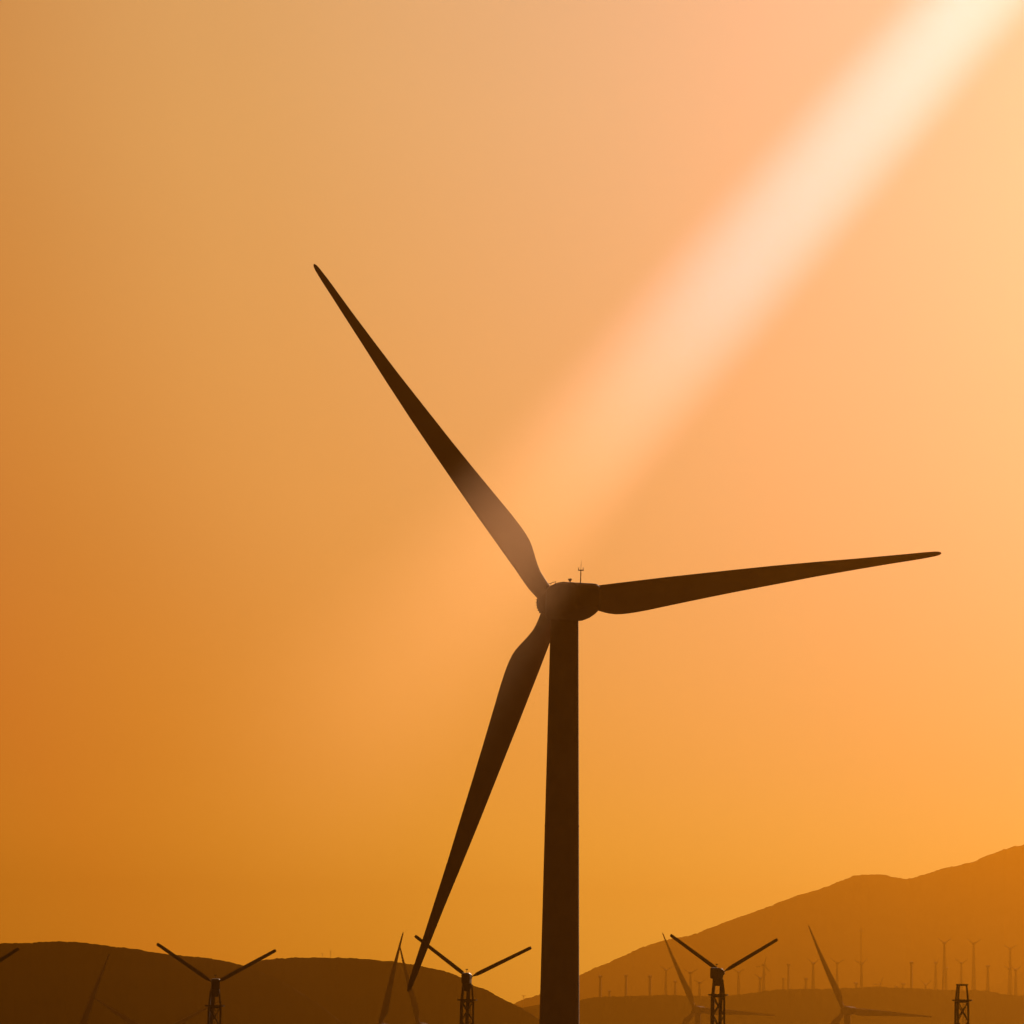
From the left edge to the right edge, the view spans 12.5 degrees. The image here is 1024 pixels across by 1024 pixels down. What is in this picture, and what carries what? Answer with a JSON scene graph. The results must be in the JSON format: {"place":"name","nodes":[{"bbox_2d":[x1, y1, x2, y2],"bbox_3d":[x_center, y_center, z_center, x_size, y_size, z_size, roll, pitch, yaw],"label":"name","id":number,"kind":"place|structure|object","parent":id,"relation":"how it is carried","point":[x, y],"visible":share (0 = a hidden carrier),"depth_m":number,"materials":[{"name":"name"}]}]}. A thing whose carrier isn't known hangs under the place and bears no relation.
{"place":"outdoors","nodes":[
{"label":"outdoors","id":0,"kind":"place"},
{"bbox_2d":[0,941,342,1023],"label":"hill","id":1,"kind":"structure","parent":0,"point":[52,982],"depth_m":2466.34,"materials":[{"name":"brown soil"}]},
{"bbox_2d":[249,957,538,1023],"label":"hill","id":2,"kind":"structure","parent":0,"point":[348,990],"depth_m":2670.91,"materials":[{"name":"brown soil"}]},
{"bbox_2d":[0,0,1023,1003],"label":"sky","id":3,"kind":"structure","parent":0,"point":[689,287],"materials":[{"name":"orange"}]},
{"bbox_2d":[514,845,1023,1007],"bbox_3d":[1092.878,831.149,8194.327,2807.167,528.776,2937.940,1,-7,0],"label":"hill","id":4,"kind":"structure","parent":0,"point":[888,928],"depth_m":7572.20,"materials":[{"name":"brown soil"}]},
{"bbox_2d":[522,986,1023,1023],"bbox_3d":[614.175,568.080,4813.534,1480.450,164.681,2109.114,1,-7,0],"label":"ridge","id":5,"kind":"structure","parent":0,"point":[803,1006],"depth_m":3963.95,"materials":[{"name":"brown soil"}]},
{"bbox_2d":[598,975,601,996],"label":"tower","id":6,"kind":"structure","parent":5,"relation":"on","point":[599,977],"depth_m":4428.20,"materials":[{"name":"metal"}]},
{"bbox_2d":[624,975,627,995],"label":"tower","id":7,"kind":"structure","parent":5,"relation":"on","point":[625,976],"depth_m":4697.10,"materials":[{"name":"metal"}]},
{"bbox_2d":[648,976,651,995],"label":"turbine","id":8,"kind":"object","parent":5,"relation":"on","point":[649,992],"visible":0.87,"depth_m":4517.88,"materials":[{"name":"metal"}]},
{"bbox_2d":[660,966,672,994],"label":"turbine","id":9,"kind":"object","parent":5,"relation":"on","point":[665,984],"visible":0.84,"depth_m":4967.36,"materials":[{"name":"metal"}]},
{"bbox_2d":[673,981,676,994],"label":"tower","id":10,"kind":"structure","parent":5,"relation":"on","point":[674,982],"depth_m":4786.38,"materials":[{"name":"metal"}]},
{"bbox_2d":[684,969,697,991],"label":"turbine","id":11,"kind":"object","parent":5,"relation":"on","point":[690,980],"visible":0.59,"depth_m":4608.69,"materials":[{"name":"metal"}]},
{"bbox_2d":[695,979,705,995],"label":"turbine","id":12,"kind":"object","parent":5,"relation":"on","point":[699,989],"visible":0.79,"depth_m":4428.40,"materials":[{"name":"metal"}]},
{"bbox_2d":[733,969,743,994],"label":"turbine","id":13,"kind":"object","parent":5,"relation":"on","point":[738,982],"visible":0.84,"depth_m":4877.38,"materials":[{"name":"metal"}]},
{"bbox_2d":[755,974,765,991],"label":"turbine","id":14,"kind":"object","parent":5,"relation":"on","point":[759,978],"visible":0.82,"depth_m":4518.81,"materials":[{"name":"metal"}]},
{"bbox_2d":[756,957,769,990],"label":"turbine","id":15,"kind":"object","parent":5,"relation":"on","point":[763,978],"visible":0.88,"depth_m":4699.55,"materials":[{"name":"metal"}]},
{"bbox_2d":[787,964,789,988],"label":"turbine","id":16,"kind":"object","parent":5,"relation":"on","point":[788,977],"visible":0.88,"depth_m":4788.40,"materials":[{"name":"metal"}]},
{"bbox_2d":[808,959,818,988],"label":"turbine","id":17,"kind":"object","parent":5,"relation":"on","point":[813,979],"visible":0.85,"depth_m":4430.36,"materials":[{"name":"metal"}]},
{"bbox_2d":[831,958,844,986],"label":"turbine","id":18,"kind":"object","parent":5,"relation":"on","point":[836,963],"visible":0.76,"depth_m":4878.90,"materials":[{"name":"metal"}]},
{"bbox_2d":[860,958,860,987],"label":"met mast","id":19,"kind":"object","parent":5,"relation":"on","point":[860,972],"visible":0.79,"depth_m":4680.01,"materials":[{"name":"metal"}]},
{"bbox_2d":[855,959,866,987],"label":"turbine","id":20,"kind":"object","parent":5,"relation":"on","point":[861,973],"visible":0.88,"depth_m":4699.34,"materials":[{"name":"metal"}]},
{"bbox_2d":[909,962,912,987],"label":"tower","id":21,"kind":"structure","parent":5,"relation":"on","point":[911,977],"depth_m":4430.24,"materials":[{"name":"metal"}]},
{"bbox_2d":[934,960,938,989],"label":"turbine","id":22,"kind":"object","parent":5,"relation":"on","point":[935,975],"visible":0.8,"depth_m":4699.74,"materials":[{"name":"metal"}]},
{"bbox_2d":[938,938,950,989],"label":"turbine","id":23,"kind":"object","parent":5,"relation":"on","point":[944,969],"visible":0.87,"depth_m":4521.81,"materials":[{"name":"metal"}]},
{"bbox_2d":[945,967,947,989],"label":"tower","id":24,"kind":"structure","parent":5,"relation":"on","point":[946,983],"depth_m":4967.37,"materials":[{"name":"metal"}]},
{"bbox_2d":[955,959,967,989],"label":"turbine","id":25,"kind":"object","parent":5,"relation":"on","point":[961,977],"visible":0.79,"depth_m":4789.06,"materials":[{"name":"metal"}]},
{"bbox_2d":[967,939,980,989],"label":"turbine","id":26,"kind":"object","parent":5,"relation":"on","point":[973,970],"visible":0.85,"depth_m":4610.75,"materials":[{"name":"metal"}]},
{"bbox_2d":[986,965,989,991],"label":"tower","id":27,"kind":"structure","parent":5,"relation":"on","point":[987,981],"depth_m":4430.14,"materials":[{"name":"metal"}]},
{"bbox_2d":[1004,966,1010,994],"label":"turbine","id":28,"kind":"object","parent":5,"relation":"on","point":[1009,981],"visible":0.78,"depth_m":4698.68,"materials":[{"name":"metal"}]},
{"bbox_2d":[1004,945,1016,994],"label":"turbine","id":29,"kind":"object","parent":5,"relation":"on","point":[1010,963],"visible":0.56,"depth_m":4880.25,"materials":[{"name":"metal"}]},
{"bbox_2d":[1010,965,1021,995],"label":"turbine","id":30,"kind":"object","parent":5,"relation":"on","point":[1015,983],"visible":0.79,"depth_m":4519.82,"materials":[{"name":"metal"}]},
{"bbox_2d":[980,972,1023,995],"bbox_3d":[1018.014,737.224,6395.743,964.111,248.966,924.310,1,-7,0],"label":"hill","id":31,"kind":"structure","parent":0,"point":[1001,988],"depth_m":6262.51,"materials":[{"name":"brown soil"}]},
{"bbox_3d":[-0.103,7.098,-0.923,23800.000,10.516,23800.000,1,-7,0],"label":"ground","id":32,"kind":"structure","parent":0,"visible":0},
{"bbox_2d":[0,948,19,961],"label":"lattice wind turbine","id":33,"kind":"object","parent":32,"relation":"on","point":[4,957],"visible":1,"depth_m":611.05,"materials":[{"name":"metal"}]},
{"bbox_2d":[80,954,109,1023],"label":"wind turbine","id":34,"kind":"object","parent":32,"relation":"on","point":[85,1016],"visible":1,"depth_m":1392.93,"materials":[{"name":"paint"}]},
{"bbox_2d":[90,995,218,1023],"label":"wind turbine","id":35,"kind":"object","parent":32,"relation":"on","point":[131,1021],"visible":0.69,"depth_m":1687.25,"materials":[{"name":"paint"}]},
{"bbox_2d":[156,943,275,1023],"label":"lattice wind turbine","id":36,"kind":"object","parent":32,"relation":"on","point":[214,990],"visible":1,"depth_m":609.70,"materials":[{"name":"metal"}]},
{"bbox_2d":[379,933,402,1023],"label":"wind turbine","id":37,"kind":"object","parent":32,"relation":"on","point":[385,1007],"visible":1,"depth_m":1293.51,"materials":[{"name":"paint"}]},
{"bbox_2d":[400,947,426,1023],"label":"wind turbine","id":38,"kind":"object","parent":32,"relation":"on","point":[414,1004],"visible":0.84,"depth_m":1590.08,"materials":[{"name":"paint"}]},
{"bbox_2d":[414,935,531,1023],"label":"lattice wind turbine","id":39,"kind":"object","parent":32,"relation":"on","point":[466,981],"visible":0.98,"depth_m":609.26,"materials":[{"name":"metal"}]},
{"bbox_2d":[313,264,940,1023],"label":"wind turbine","id":40,"kind":"object","parent":32,"relation":"on","point":[565,608],"visible":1,"depth_m":497.69,"materials":[{"name":"black paint"}]},
{"bbox_2d":[662,933,775,1023],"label":"wind turbine","id":41,"kind":"object","parent":32,"relation":"on","point":[698,1010],"visible":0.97,"depth_m":2465.44,"materials":[{"name":"paint"}]},
{"bbox_2d":[670,934,777,1023],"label":"lattice wind turbine","id":42,"kind":"object","parent":32,"relation":"on","point":[716,974],"visible":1,"depth_m":608.91,"materials":[{"name":"metal"}]},
{"bbox_2d":[808,925,931,1023],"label":"wind turbine","id":43,"kind":"object","parent":32,"relation":"on","point":[846,1012],"visible":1,"depth_m":2236.97,"materials":[{"name":"paint"}]},
{"bbox_2d":[952,984,971,1023],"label":"lattice tower","id":44,"kind":"structure","parent":32,"relation":"on","point":[957,1000],"depth_m":609.66,"materials":[{"name":"metal"}]}
]}

